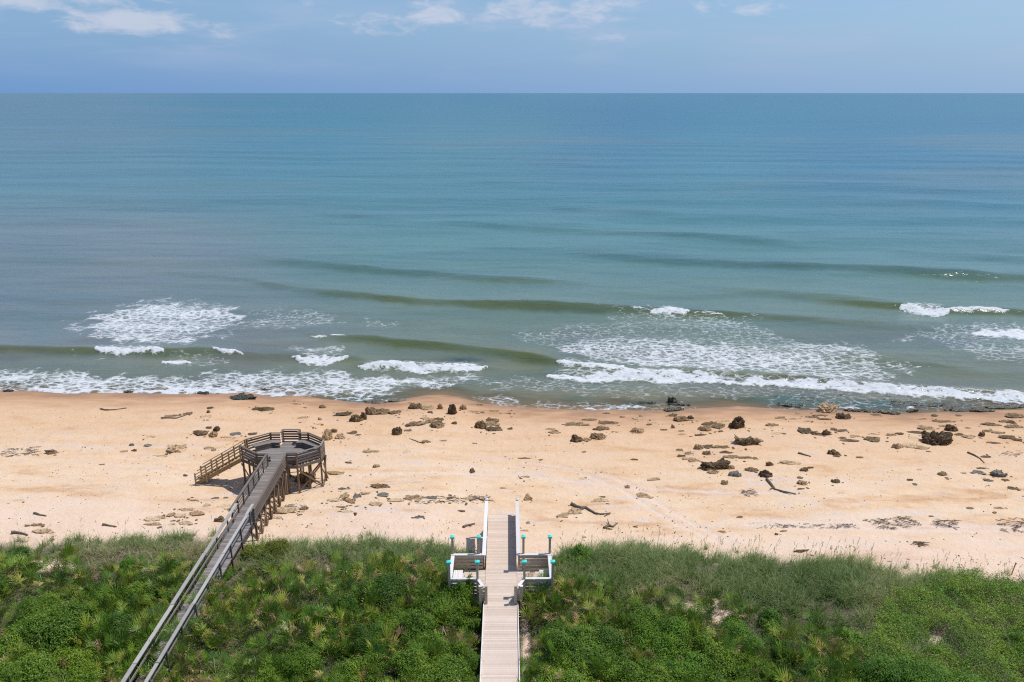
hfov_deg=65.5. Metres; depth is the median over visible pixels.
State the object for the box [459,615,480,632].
shrub
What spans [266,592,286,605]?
saw palmetto
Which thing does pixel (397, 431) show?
boulder
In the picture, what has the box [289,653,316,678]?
saw palmetto
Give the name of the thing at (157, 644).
saw palmetto
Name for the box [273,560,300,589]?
saw palmetto
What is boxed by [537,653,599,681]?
shrub
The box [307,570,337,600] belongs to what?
saw palmetto
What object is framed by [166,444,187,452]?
boulder
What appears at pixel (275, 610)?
saw palmetto
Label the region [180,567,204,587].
saw palmetto
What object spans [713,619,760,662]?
shrub
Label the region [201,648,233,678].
saw palmetto
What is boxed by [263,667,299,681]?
saw palmetto
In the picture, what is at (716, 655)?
shrub
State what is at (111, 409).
driftwood
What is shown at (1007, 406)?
slab rock
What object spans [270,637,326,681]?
shrub
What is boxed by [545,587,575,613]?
saw palmetto
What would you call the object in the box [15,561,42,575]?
shrub
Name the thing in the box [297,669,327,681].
saw palmetto
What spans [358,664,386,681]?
saw palmetto
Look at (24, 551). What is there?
shrub
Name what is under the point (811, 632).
saw palmetto
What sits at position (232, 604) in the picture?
saw palmetto
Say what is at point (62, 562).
saw palmetto
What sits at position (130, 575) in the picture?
saw palmetto
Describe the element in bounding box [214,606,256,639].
saw palmetto
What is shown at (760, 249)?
sea
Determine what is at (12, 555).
saw palmetto
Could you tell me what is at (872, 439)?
slab rock
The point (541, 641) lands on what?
saw palmetto
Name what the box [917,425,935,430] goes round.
slab rock
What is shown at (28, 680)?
saw palmetto
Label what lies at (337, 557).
saw palmetto
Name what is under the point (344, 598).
shrub
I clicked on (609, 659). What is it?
saw palmetto
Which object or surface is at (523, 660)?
saw palmetto
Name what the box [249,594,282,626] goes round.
saw palmetto
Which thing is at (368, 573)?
saw palmetto
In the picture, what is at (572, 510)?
slab rock
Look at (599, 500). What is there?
slab rock
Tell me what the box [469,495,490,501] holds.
driftwood
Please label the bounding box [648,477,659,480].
slab rock
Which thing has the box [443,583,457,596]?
shrub
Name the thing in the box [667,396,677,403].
boulder
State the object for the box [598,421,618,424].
slab rock
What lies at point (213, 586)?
saw palmetto
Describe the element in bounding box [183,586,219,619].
saw palmetto
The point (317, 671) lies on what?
saw palmetto
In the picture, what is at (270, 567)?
saw palmetto
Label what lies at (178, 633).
saw palmetto
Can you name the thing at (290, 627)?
saw palmetto
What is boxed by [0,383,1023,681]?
ground
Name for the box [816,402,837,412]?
boulder
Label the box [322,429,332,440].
boulder
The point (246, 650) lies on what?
saw palmetto
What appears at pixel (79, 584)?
saw palmetto
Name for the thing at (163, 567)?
saw palmetto
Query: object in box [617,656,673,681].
shrub
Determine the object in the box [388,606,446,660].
shrub
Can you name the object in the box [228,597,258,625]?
saw palmetto
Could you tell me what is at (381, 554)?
saw palmetto
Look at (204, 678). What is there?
saw palmetto
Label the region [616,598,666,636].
shrub
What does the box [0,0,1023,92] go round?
sky
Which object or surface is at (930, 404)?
slab rock
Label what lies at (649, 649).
saw palmetto
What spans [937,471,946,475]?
boulder
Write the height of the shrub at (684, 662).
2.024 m
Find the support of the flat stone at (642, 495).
on the ground at (90, 443)
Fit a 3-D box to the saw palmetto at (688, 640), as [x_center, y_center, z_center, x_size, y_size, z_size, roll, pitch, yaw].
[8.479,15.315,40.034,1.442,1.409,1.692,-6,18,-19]
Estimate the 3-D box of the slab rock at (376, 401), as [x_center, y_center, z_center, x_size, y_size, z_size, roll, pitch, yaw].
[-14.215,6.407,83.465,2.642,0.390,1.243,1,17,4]
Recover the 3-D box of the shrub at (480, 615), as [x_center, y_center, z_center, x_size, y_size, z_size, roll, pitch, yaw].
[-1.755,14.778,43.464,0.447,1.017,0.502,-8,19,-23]
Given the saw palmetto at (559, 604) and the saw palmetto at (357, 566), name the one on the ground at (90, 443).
the saw palmetto at (559, 604)
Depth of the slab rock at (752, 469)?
64.68 m
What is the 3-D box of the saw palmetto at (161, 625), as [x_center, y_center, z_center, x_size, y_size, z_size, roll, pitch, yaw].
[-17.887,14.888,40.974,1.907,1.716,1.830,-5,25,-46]
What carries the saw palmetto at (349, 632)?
on the ground at (90, 443)
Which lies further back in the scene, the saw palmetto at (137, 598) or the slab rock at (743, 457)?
the slab rock at (743, 457)
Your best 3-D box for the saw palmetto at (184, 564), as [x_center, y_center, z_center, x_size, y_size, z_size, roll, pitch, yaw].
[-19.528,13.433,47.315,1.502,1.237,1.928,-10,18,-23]
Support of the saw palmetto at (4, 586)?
on the ground at (90, 443)
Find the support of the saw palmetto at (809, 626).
on the ground at (90, 443)
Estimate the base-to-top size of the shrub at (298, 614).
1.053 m
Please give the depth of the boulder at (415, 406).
80.38 m
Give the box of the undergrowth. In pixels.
[0,553,899,681]
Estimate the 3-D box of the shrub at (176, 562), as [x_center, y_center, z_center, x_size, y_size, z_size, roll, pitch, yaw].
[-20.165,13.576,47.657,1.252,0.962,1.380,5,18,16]
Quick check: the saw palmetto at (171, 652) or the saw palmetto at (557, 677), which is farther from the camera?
the saw palmetto at (171, 652)
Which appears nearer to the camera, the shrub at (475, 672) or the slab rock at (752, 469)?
the shrub at (475, 672)
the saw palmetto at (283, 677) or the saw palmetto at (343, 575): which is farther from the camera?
the saw palmetto at (343, 575)
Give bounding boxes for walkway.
[121,453,287,681]
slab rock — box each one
[31,523,44,525]
[32,528,54,533]
[144,516,160,521]
[145,522,161,524]
[150,386,167,390]
[166,512,175,516]
[174,513,186,517]
[178,520,192,524]
[179,508,194,510]
[189,510,204,515]
[193,430,208,435]
[230,392,256,399]
[258,407,273,410]
[273,507,294,513]
[327,471,344,474]
[327,497,342,501]
[333,411,352,415]
[340,493,349,498]
[346,498,355,503]
[365,398,386,403]
[369,501,383,505]
[370,483,389,487]
[375,408,389,414]
[377,492,388,496]
[387,498,403,501]
[388,398,405,401]
[388,410,400,413]
[405,421,425,425]
[405,494,421,499]
[420,405,433,409]
[422,496,436,498]
[425,418,437,422]
[485,421,499,425]
[486,417,498,421]
[486,426,502,430]
[556,512,568,517]
[565,421,589,425]
[568,507,582,513]
[591,498,605,501]
[593,426,609,430]
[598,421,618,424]
[637,401,655,403]
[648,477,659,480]
[663,407,683,411]
[668,402,689,405]
[688,457,697,461]
[701,421,717,425]
[702,444,712,448]
[707,470,718,473]
[712,423,725,429]
[714,445,728,448]
[724,455,737,457]
[735,456,751,458]
[744,467,758,472]
[765,423,778,425]
[777,402,802,406]
[779,460,800,464]
[794,549,809,552]
[797,427,813,433]
[800,397,818,402]
[839,439,858,441]
[843,408,881,412]
[863,436,879,441]
[881,411,900,414]
[888,400,944,406]
[901,443,915,447]
[906,409,918,412]
[906,431,921,433]
[913,445,929,449]
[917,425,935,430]
[934,420,955,422]
[943,406,969,411]
[962,435,975,438]
[969,408,995,411]
[970,470,986,474]
[981,422,1001,425]
[985,403,1023,408]
[999,435,1015,438]
[1004,424,1022,427]
[1005,413,1023,417]
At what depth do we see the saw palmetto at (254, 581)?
44.18 m
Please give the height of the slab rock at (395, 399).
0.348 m
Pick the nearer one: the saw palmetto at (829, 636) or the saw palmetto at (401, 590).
the saw palmetto at (829, 636)
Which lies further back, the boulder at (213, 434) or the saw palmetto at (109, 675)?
the boulder at (213, 434)
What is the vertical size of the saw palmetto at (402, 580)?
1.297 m
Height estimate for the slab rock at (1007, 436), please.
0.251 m
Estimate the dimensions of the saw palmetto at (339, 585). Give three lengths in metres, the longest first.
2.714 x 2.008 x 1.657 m
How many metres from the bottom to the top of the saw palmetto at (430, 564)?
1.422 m
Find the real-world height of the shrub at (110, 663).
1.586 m
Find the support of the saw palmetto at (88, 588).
on the ground at (90, 443)
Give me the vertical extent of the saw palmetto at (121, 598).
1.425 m
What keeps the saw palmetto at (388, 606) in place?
on the ground at (90, 443)
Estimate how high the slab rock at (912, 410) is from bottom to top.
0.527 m
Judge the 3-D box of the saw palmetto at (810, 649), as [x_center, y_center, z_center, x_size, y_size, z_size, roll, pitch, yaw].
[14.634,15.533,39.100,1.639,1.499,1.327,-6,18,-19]
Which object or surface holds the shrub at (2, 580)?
on the ground at (90, 443)
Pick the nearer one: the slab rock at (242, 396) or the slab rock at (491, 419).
the slab rock at (491, 419)
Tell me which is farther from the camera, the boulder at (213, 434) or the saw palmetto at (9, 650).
the boulder at (213, 434)
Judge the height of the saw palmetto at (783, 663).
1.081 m
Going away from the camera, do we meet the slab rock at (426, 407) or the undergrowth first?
the undergrowth
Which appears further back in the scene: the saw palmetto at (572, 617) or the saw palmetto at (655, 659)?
the saw palmetto at (572, 617)
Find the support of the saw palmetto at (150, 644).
on the ground at (90, 443)
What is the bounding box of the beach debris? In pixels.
[2,401,1023,565]
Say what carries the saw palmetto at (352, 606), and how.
on the ground at (90, 443)
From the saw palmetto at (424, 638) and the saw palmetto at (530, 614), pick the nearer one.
the saw palmetto at (424, 638)
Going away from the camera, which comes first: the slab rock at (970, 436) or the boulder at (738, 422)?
the slab rock at (970, 436)
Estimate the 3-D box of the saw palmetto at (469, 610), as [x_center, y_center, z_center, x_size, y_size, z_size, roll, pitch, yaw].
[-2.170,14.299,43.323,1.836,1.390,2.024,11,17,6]
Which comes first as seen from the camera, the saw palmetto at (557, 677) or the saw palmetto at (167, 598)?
the saw palmetto at (557, 677)
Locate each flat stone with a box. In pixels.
[216,504,230,508]
[230,432,240,435]
[363,450,379,452]
[468,410,484,413]
[636,492,653,497]
[908,435,919,439]
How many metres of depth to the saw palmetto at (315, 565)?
47.02 m
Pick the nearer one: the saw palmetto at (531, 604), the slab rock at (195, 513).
the saw palmetto at (531, 604)
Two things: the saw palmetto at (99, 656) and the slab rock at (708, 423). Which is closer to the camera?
the saw palmetto at (99, 656)
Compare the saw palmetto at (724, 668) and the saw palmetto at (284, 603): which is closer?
the saw palmetto at (724, 668)
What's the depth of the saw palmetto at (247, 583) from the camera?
45.11 m
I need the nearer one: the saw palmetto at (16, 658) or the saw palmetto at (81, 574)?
the saw palmetto at (16, 658)
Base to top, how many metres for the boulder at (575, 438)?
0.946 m
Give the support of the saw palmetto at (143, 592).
on the ground at (90, 443)
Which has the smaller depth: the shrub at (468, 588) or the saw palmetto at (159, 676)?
the saw palmetto at (159, 676)
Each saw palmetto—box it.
[0,549,30,575]
[0,560,20,578]
[0,575,15,603]
[0,601,10,619]
[0,612,11,629]
[0,639,34,666]
[1,636,26,660]
[5,547,50,580]
[6,601,33,620]
[7,638,47,653]
[9,565,51,591]
[10,668,48,681]
[24,641,70,671]
[29,655,65,679]
[30,565,67,594]
[40,552,71,581]
[41,579,73,598]
[42,598,65,612]
[48,674,72,681]
[49,542,81,570]
[60,571,92,592]
[61,553,95,578]
[62,589,87,602]
[64,589,105,608]
[69,610,115,646]
[71,567,97,585]
[72,591,93,607]
[78,580,102,595]
[82,631,118,661]
[82,659,105,678]
[82,668,115,681]
[85,671,97,681]
[86,595,119,617]
[86,651,112,668]
[91,615,134,650]
[92,609,108,633]
[95,578,130,605]
[98,561,123,577]
[102,569,129,592]
[102,590,126,611]
[102,625,139,650]
[102,648,138,681]
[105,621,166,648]
[110,669,135,681]
[112,562,143,577]
[112,568,140,586]
[112,646,151,673]
[114,598,148,622]
[114,656,149,680]
[115,628,150,653]
[115,646,137,674]
[116,592,153,617]
[123,588,145,601]
[127,553,151,570]
[127,629,174,675]
[129,611,154,642]
[130,652,156,681]
[134,569,159,586]
[136,654,180,680]
[138,634,171,655]
[139,553,171,583]
[140,610,161,631]
[141,601,178,628]
[143,658,174,681]
[144,571,181,598]
[148,612,173,643]
[150,547,181,577]
[150,636,189,665]
[152,600,172,617]
[158,566,190,589]
[158,591,182,607]
[159,641,204,678]
[160,586,185,610]
[161,665,201,681]
[162,613,176,627]
[162,618,197,643]
[164,647,182,667]
[165,579,192,596]
[171,555,193,574]
[172,646,197,668]
[174,614,206,633]
[177,619,210,647]
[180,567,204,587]
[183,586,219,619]
[186,610,226,640]
[188,649,218,673]
[189,575,228,601]
[193,559,208,576]
[193,599,212,621]
[195,670,217,681]
[196,569,226,594]
[198,610,236,648]
[201,595,230,635]
[201,600,222,622]
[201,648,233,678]
[204,628,233,651]
[209,583,238,603]
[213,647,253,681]
[213,673,226,681]
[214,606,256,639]
[220,597,241,612]
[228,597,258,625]
[228,652,272,681]
[230,579,256,607]
[231,638,262,662]
[236,574,274,603]
[239,565,264,580]
[243,578,258,593]
[244,631,280,654]
[246,593,266,618]
[247,600,281,636]
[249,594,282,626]
[257,570,280,591]
[261,650,288,674]
[262,559,283,580]
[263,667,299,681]
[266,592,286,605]
[268,591,302,620]
[269,608,300,643]
[269,634,295,654]
[271,568,299,592]
[272,587,301,611]
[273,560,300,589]
[274,610,312,647]
[276,676,306,681]
[282,572,316,597]
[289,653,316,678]
[297,557,318,575]
[297,571,330,590]
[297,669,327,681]
[300,605,334,638]
[302,603,336,629]
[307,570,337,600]
[307,672,321,681]
[309,622,344,653]
[310,628,348,661]
[313,660,352,681]
[318,588,341,618]
[319,571,342,592]
[325,549,349,573]
[325,598,358,628]
[326,575,364,604]
[328,558,358,590]
[329,671,349,681]
[333,620,372,656]
[334,606,365,637]
[339,635,361,659]
[344,561,364,579]
[347,557,386,585]
[347,606,371,628]
[350,562,381,597]
[350,588,363,600]
[351,580,396,612]
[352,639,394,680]
[356,632,382,658]
[357,553,379,573]
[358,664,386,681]
[362,605,386,622]
[365,622,403,659]
[367,556,390,574]
[370,595,404,614]
[374,548,397,565]
[375,558,394,571]
[376,560,406,575]
[378,668,415,681]
[382,652,409,677]
[385,619,404,639]
[386,626,416,653]
[389,553,411,571]
[390,586,408,604]
[393,574,408,589]
[393,594,420,613]
[400,549,431,569]
[400,569,423,587]
[401,576,439,600]
[402,659,436,681]
[408,562,431,591]
[408,633,435,652]
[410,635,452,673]
[412,559,442,576]
[422,566,444,583]
[423,600,439,615]
[426,572,447,591]
[428,581,442,596]
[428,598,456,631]
[433,623,467,644]
[456,594,484,614]
[456,628,481,649]
[458,660,477,681]
[512,588,540,611]
[516,675,546,681]
[517,600,553,626]
[518,653,548,674]
[518,657,541,681]
[522,570,549,597]
[523,597,548,620]
[525,574,568,605]
[531,629,548,651]
[535,591,572,619]
[544,635,578,663]
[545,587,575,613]
[545,670,579,681]
[550,576,564,589]
[551,579,569,599]
[554,578,577,596]
[557,577,593,600]
[557,655,585,674]
[561,611,583,625]
[566,617,583,628]
[567,568,588,589]
[571,587,598,606]
[571,597,611,626]
[572,622,598,647]
[574,654,607,681]
[582,570,608,600]
[583,588,620,618]
[588,649,615,675]
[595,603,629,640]
[596,571,630,604]
[600,656,625,680]
[603,596,627,619]
[604,630,643,657]
[617,614,650,632]
[617,625,634,646]
[624,631,650,650]
[624,644,653,666]
[625,594,645,608]
[627,579,662,602]
[636,651,674,681]
[639,641,658,661]
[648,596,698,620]
[649,601,670,627]
[660,585,687,610]
[663,601,682,616]
[665,662,707,681]
[670,630,692,658]
[672,603,718,633]
[689,616,716,650]
[692,586,721,613]
[695,596,725,623]
[699,629,742,651]
[705,626,751,656]
[709,652,733,679]
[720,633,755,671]
[722,591,751,616]
[729,632,758,673]
[735,602,761,622]
[735,674,753,681]
[745,658,771,681]
[747,644,772,667]
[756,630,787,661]
[763,661,789,679]
[769,617,803,643]
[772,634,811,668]
[773,657,820,681]
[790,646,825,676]
[792,611,839,636]
[793,644,823,665]
[802,620,828,648]
[803,621,830,641]
[803,670,833,681]
[804,652,850,681]
[807,627,853,657]
[817,651,848,670]
[821,654,863,680]
[822,628,841,649]
[825,624,848,640]
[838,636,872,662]
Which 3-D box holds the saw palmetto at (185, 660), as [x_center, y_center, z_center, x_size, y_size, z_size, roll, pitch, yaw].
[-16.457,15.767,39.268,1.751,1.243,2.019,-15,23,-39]
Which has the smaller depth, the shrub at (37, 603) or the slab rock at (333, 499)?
the shrub at (37, 603)
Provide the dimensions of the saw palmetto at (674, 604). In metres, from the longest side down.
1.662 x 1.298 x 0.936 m
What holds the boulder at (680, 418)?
on the ground at (90, 443)
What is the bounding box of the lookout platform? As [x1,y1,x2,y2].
[194,429,328,492]
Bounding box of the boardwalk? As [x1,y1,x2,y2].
[446,498,554,681]
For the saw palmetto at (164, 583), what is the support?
on the undergrowth
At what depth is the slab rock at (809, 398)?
84.44 m
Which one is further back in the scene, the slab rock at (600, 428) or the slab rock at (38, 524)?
the slab rock at (600, 428)
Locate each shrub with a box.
[0,544,31,565]
[0,566,12,599]
[0,615,49,664]
[0,646,69,681]
[12,590,64,623]
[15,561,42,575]
[16,596,97,655]
[34,645,106,681]
[66,580,108,607]
[71,607,137,652]
[97,646,141,681]
[99,578,157,609]
[117,555,145,571]
[147,584,177,599]
[170,559,183,575]
[223,566,237,580]
[237,656,292,681]
[240,542,265,558]
[255,587,273,606]
[257,536,293,565]
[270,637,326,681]
[291,603,327,624]
[300,618,363,657]
[324,650,387,681]
[332,589,373,627]
[347,620,393,658]
[349,570,411,612]
[366,603,408,646]
[386,644,440,681]
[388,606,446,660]
[405,587,435,616]
[410,651,471,681]
[423,557,447,578]
[427,588,470,630]
[435,638,483,672]
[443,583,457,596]
[454,572,476,610]
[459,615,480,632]
[462,675,479,681]
[468,669,479,681]
[473,634,481,644]
[476,604,482,617]
[526,648,557,676]
[526,673,544,681]
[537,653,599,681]
[540,619,569,634]
[541,621,611,668]
[552,555,569,567]
[567,542,593,566]
[572,609,605,625]
[575,613,629,660]
[584,644,647,681]
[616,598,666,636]
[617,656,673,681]
[629,611,694,664]
[648,646,714,681]
[678,612,704,629]
[679,626,752,679]
[695,660,734,681]
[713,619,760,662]
[724,613,741,628]
[732,650,782,681]
[758,606,783,626]
[761,620,787,639]
[767,637,821,664]
[788,662,828,681]
[807,650,848,681]
[838,626,872,651]
[846,653,889,681]
[869,651,946,681]
[932,667,985,681]
[998,626,1023,654]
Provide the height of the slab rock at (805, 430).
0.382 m
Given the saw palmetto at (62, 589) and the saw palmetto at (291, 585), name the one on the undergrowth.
the saw palmetto at (62, 589)
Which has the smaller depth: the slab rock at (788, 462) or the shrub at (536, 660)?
the shrub at (536, 660)
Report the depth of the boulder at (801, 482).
61.75 m
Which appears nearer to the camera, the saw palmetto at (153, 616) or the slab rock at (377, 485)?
the saw palmetto at (153, 616)
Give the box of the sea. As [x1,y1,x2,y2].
[0,93,1023,409]
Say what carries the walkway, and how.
on the ground at (90, 443)
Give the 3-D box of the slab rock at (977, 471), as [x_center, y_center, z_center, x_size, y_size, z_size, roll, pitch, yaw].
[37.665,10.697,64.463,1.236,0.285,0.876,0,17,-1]
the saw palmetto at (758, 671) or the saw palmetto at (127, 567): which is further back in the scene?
the saw palmetto at (127, 567)
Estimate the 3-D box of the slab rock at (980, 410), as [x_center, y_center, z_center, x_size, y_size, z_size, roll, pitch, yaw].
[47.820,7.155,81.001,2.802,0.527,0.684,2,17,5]
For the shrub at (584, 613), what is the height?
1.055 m
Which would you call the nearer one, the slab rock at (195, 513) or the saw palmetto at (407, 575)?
the saw palmetto at (407, 575)
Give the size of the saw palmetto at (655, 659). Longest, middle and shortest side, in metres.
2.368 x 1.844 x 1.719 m
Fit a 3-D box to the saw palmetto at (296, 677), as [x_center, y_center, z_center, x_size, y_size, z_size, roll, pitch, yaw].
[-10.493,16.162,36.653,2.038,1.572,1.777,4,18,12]
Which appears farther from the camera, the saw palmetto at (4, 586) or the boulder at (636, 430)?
the boulder at (636, 430)
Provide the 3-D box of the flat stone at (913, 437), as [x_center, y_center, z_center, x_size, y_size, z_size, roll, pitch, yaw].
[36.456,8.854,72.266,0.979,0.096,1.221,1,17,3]
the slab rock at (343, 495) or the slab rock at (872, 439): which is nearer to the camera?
the slab rock at (343, 495)
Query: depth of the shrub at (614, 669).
38.89 m
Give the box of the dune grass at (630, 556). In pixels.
[0,515,1023,681]
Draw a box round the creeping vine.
[860,562,1023,681]
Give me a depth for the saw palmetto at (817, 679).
37.27 m
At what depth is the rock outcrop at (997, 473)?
63.91 m
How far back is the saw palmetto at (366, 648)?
39.76 m
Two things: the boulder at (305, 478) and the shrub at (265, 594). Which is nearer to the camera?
the shrub at (265, 594)
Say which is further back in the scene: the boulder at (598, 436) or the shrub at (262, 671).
the boulder at (598, 436)
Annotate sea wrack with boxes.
[1,446,1023,545]
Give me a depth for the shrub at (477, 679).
38.00 m
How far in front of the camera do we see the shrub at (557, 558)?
48.25 m
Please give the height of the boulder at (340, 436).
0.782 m
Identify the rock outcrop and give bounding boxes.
[700,457,729,470]
[734,434,760,445]
[921,430,952,445]
[989,469,1007,476]
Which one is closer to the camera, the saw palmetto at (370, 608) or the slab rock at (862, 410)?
the saw palmetto at (370, 608)
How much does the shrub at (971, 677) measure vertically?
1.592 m
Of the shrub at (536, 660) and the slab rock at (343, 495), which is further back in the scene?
the slab rock at (343, 495)
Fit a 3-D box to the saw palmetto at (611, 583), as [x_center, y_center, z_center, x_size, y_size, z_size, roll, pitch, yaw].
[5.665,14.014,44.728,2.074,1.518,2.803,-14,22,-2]
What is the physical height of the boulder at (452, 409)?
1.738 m
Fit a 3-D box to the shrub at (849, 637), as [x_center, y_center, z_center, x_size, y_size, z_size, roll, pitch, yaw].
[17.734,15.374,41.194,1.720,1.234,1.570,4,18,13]
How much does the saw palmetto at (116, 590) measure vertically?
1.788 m
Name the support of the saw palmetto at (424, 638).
on the ground at (90, 443)
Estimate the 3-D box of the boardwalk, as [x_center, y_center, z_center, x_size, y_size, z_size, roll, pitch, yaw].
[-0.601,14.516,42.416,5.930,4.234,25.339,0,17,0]
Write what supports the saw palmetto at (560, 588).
on the ground at (90, 443)
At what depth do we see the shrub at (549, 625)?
42.16 m
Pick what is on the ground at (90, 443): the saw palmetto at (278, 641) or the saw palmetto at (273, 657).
the saw palmetto at (273, 657)
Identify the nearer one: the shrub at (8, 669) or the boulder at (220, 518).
the shrub at (8, 669)
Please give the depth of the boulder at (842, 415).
78.30 m
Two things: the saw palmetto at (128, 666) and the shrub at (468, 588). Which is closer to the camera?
the saw palmetto at (128, 666)
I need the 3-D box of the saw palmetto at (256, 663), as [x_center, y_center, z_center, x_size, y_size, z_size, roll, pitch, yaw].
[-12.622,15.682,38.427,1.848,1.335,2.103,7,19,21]
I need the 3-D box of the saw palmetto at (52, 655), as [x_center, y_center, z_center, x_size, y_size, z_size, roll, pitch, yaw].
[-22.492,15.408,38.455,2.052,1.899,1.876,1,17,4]
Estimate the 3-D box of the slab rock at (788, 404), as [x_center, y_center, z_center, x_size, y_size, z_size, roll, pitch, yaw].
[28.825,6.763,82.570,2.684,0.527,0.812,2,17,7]
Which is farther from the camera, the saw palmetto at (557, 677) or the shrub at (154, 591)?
the shrub at (154, 591)
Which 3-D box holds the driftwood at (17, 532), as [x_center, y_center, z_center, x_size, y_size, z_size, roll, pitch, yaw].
[-32.621,12.736,52.781,1.356,0.276,0.294,3,18,10]
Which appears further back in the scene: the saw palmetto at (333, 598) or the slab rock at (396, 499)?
the slab rock at (396, 499)
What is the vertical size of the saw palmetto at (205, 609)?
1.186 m
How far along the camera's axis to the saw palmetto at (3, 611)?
42.50 m
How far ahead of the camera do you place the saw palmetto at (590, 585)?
45.30 m
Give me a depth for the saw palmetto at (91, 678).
36.60 m
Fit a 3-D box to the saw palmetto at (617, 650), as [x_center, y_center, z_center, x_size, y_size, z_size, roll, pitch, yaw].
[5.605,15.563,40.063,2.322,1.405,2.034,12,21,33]
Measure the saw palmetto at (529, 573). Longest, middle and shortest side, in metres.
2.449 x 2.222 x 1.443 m
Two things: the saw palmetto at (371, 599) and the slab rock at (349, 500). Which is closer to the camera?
the saw palmetto at (371, 599)
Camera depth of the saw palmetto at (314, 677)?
37.62 m
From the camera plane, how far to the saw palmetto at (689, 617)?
41.55 m
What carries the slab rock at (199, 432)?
on the ground at (90, 443)
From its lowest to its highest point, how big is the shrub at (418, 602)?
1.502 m
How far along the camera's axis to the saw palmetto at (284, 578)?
44.96 m
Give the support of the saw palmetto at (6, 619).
on the ground at (90, 443)
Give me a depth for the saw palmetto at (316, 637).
40.26 m
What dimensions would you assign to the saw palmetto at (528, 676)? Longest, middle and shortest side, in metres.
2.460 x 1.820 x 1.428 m
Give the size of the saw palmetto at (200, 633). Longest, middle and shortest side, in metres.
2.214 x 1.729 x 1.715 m
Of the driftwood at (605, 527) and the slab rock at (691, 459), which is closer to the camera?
the driftwood at (605, 527)
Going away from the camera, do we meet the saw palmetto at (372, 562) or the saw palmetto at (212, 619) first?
the saw palmetto at (212, 619)
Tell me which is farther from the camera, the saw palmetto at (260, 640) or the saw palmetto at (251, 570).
the saw palmetto at (251, 570)
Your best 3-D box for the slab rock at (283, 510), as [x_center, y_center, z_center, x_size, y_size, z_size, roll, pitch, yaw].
[-16.255,12.164,56.778,1.692,0.408,0.915,-1,17,-2]
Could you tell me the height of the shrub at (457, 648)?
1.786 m
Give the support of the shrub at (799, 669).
on the ground at (90, 443)
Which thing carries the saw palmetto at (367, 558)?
on the ground at (90, 443)
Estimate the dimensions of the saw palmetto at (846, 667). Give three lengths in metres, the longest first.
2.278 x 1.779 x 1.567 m
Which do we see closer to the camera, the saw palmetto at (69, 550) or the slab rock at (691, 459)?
the saw palmetto at (69, 550)
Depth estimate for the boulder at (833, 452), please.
68.22 m
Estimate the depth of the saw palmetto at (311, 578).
45.63 m
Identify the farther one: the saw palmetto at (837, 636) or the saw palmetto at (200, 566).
the saw palmetto at (200, 566)
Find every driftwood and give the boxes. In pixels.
[11,531,27,535]
[100,407,126,410]
[102,523,116,526]
[161,414,186,418]
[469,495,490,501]
[570,502,610,516]
[603,519,617,528]
[765,478,795,494]
[967,452,984,462]
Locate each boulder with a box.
[44,449,56,454]
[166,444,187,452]
[208,431,217,437]
[213,426,219,431]
[214,515,224,521]
[294,471,315,483]
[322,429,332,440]
[335,433,345,438]
[349,414,362,421]
[360,412,366,419]
[365,407,378,414]
[392,426,401,435]
[408,403,421,408]
[430,420,444,428]
[447,404,456,413]
[459,404,466,409]
[474,420,487,428]
[524,493,531,500]
[570,434,582,441]
[590,433,606,439]
[630,427,644,432]
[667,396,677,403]
[673,415,689,421]
[694,444,703,449]
[697,425,711,430]
[702,450,711,454]
[721,480,727,484]
[728,416,744,428]
[728,470,741,476]
[758,470,772,477]
[797,480,807,485]
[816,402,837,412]
[821,429,830,434]
[827,449,840,454]
[835,412,850,419]
[892,443,902,448]
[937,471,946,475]
[944,424,958,431]
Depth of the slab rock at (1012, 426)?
75.50 m
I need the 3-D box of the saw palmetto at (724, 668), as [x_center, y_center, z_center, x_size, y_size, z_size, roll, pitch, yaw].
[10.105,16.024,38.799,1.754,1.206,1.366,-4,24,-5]
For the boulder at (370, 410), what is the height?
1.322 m
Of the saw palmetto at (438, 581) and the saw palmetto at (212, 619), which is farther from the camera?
the saw palmetto at (438, 581)
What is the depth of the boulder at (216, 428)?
73.15 m
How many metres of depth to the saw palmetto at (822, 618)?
42.06 m
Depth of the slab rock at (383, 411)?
79.36 m
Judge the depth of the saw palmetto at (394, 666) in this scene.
38.70 m
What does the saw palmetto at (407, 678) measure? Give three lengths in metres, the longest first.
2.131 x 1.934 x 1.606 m
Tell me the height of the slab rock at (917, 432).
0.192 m
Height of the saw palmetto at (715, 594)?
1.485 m
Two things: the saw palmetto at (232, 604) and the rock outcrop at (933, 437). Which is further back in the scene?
the rock outcrop at (933, 437)
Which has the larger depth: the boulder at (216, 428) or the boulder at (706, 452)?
the boulder at (216, 428)
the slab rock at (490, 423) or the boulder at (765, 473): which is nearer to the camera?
the boulder at (765, 473)
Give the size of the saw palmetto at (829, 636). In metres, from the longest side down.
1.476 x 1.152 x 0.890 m
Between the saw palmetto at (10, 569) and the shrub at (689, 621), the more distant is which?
the saw palmetto at (10, 569)
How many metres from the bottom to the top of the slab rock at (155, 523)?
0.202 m
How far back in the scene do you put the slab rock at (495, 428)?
74.38 m
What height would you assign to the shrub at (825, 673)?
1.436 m
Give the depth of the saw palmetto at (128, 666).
38.02 m
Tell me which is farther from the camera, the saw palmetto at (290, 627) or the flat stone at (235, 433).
the flat stone at (235, 433)
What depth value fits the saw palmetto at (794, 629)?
40.70 m
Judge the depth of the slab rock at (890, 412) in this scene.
80.28 m
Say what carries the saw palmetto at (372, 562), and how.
on the ground at (90, 443)
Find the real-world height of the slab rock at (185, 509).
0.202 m

